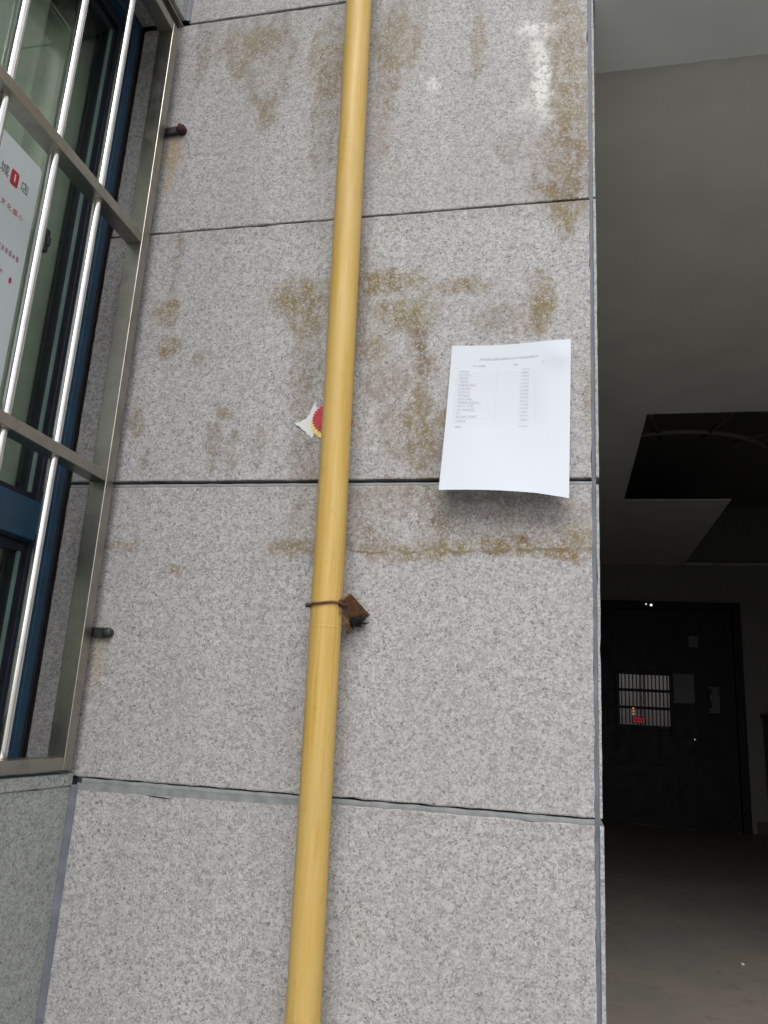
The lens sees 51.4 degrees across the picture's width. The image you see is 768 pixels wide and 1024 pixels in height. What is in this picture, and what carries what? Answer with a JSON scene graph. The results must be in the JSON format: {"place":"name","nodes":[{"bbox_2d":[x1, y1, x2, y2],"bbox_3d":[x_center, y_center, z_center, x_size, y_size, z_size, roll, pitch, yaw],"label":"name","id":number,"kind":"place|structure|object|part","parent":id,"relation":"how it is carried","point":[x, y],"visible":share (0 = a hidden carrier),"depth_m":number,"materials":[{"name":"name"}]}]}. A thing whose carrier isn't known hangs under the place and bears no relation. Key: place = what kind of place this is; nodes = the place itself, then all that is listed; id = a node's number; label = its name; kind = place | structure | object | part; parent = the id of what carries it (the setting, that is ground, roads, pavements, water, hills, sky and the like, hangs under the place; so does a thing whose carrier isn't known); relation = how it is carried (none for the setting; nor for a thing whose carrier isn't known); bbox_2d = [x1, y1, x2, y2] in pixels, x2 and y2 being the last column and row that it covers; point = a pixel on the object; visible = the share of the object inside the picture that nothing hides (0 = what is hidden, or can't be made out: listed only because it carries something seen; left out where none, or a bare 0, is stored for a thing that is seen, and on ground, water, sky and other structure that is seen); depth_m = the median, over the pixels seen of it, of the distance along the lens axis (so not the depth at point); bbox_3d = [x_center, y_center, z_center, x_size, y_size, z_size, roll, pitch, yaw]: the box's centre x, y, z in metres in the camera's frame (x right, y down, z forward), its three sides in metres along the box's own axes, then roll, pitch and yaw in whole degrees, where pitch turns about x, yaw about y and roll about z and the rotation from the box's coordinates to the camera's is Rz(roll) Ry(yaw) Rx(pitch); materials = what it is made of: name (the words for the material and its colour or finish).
{"place":"outdoors","nodes":[
{"label":"outdoors","id":0,"kind":"place"},
{"bbox_2d":[602,822,767,1023],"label":"hall floor","id":1,"kind":"structure","parent":0,"point":[686,923],"depth_m":3.21,"materials":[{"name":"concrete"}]},
{"bbox_2d":[593,0,767,834],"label":"entrance hall","id":2,"kind":"structure","parent":1,"relation":"on","point":[681,133],"depth_m":2.99,"materials":[{"name":"grey paint"}]},
{"bbox_2d":[600,600,752,834],"bbox_3d":[2.429,1.736,6.980,1.370,1.920,0.120,0,-15,13],"label":"entrance door","id":3,"kind":"structure","parent":2,"relation":"attached to","point":[670,762],"depth_m":6.95,"materials":[{"name":"black paint"}]},
{"bbox_2d":[632,707,645,723],"bbox_3d":[2.236,1.784,6.995,0.115,0.133,0.012,0,-15,13],"label":"lit sign","id":4,"kind":"object","parent":3,"relation":"attached to","point":[641,720],"visible":1,"depth_m":6.98,"materials":[{"name":"paint"}]},
{"bbox_3d":[2.297,1.656,7.036,0.492,0.504,0.020,0,-15,13],"label":"door window","id":5,"kind":"part","parent":3,"relation":"part of","materials":[{"name":"grey glass"}]},
{"bbox_2d":[643,603,654,606],"bbox_3d":[2.396,0.841,7.217,0.100,0.028,0.012,0,-15,13],"label":"door light","id":6,"kind":"object","parent":3,"relation":"attached to","point":[648,605],"visible":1,"depth_m":7.22,"materials":[{"name":"paint"}]},
{"bbox_2d":[673,674,694,703],"bbox_3d":[2.630,1.549,7.001,0.175,0.250,0.002,0,-15,13],"label":"notice","id":7,"kind":"object","parent":3,"relation":"attached to","point":[683,685],"depth_m":7.00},
{"bbox_2d":[688,636,697,646],"bbox_3d":[2.745,1.151,7.086,0.080,0.100,0.002,0,-15,13],"label":"door label","id":8,"kind":"object","parent":3,"relation":"attached to","point":[693,641],"depth_m":7.09,"materials":[{"name":"grey"}]},
{"bbox_2d":[760,713,767,794],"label":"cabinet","id":9,"kind":"object","parent":1,"relation":"on","point":[765,721],"visible":1,"depth_m":6.71,"materials":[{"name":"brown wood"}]},
{"label":"street ground","id":10,"kind":"structure","parent":0,"visible":0},
{"bbox_2d":[0,0,193,1023],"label":"window wall","id":11,"kind":"structure","parent":10,"relation":"on","point":[37,811],"depth_m":1.39,"materials":[{"name":"grey stone"}]},
{"bbox_2d":[0,0,98,565],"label":"curtain","id":12,"kind":"object","parent":11,"relation":"hanging from","point":[44,56],"visible":0.6,"depth_m":1.73,"materials":[{"name":"fabric"}]},
{"bbox_2d":[0,0,142,757],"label":"window","id":13,"kind":"structure","parent":11,"relation":"attached to","point":[19,510],"depth_m":1.65,"materials":[{"name":"blue metal"}]},
{"bbox_2d":[0,129,41,385],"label":"poster","id":14,"kind":"object","parent":13,"relation":"attached to","point":[20,174],"visible":1,"depth_m":1.53,"materials":[{"name":"grey paper"}]},
{"bbox_2d":[0,0,186,774],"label":"window grille","id":15,"kind":"object","parent":11,"relation":"attached to","point":[132,231],"depth_m":1.51,"materials":[{"name":"silver metal"}]},
{"bbox_2d":[26,0,606,1023],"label":"granite wall","id":16,"kind":"structure","parent":10,"relation":"on","point":[466,876],"depth_m":1.49,"materials":[{"name":"grey stone"}]},
{"bbox_2d":[295,401,352,437],"bbox_3d":[-0.117,-0.180,1.558,0.118,0.085,0.004,0,-15,13],"label":"torn sticker","id":17,"kind":"object","parent":16,"relation":"attached to","point":[310,425],"visible":0.45,"depth_m":1.56,"materials":[{"name":"white paper"}]},
{"bbox_2d":[285,0,371,1023],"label":"gas pipe","id":18,"kind":"object","parent":16,"relation":"attached to","point":[306,958],"visible":1,"depth_m":1.40,"materials":[{"name":"yellow metal"}]},
{"bbox_2d":[305,593,369,633],"bbox_3d":[-0.078,0.177,1.406,0.123,0.064,0.065,9,-16,-21],"label":"pipe clamp","id":19,"kind":"object","parent":16,"relation":"attached to","point":[350,605],"visible":0.86,"depth_m":1.41,"materials":[{"name":"metal"}]},
{"bbox_2d":[439,339,570,497],"bbox_3d":[0.223,-0.175,1.454,0.230,0.322,0.051,0,-15,13],"label":"paper notice","id":20,"kind":"object","parent":16,"relation":"attached to","point":[507,425],"visible":1,"depth_m":1.46,"materials":[{"name":"white paper"}]}
]}

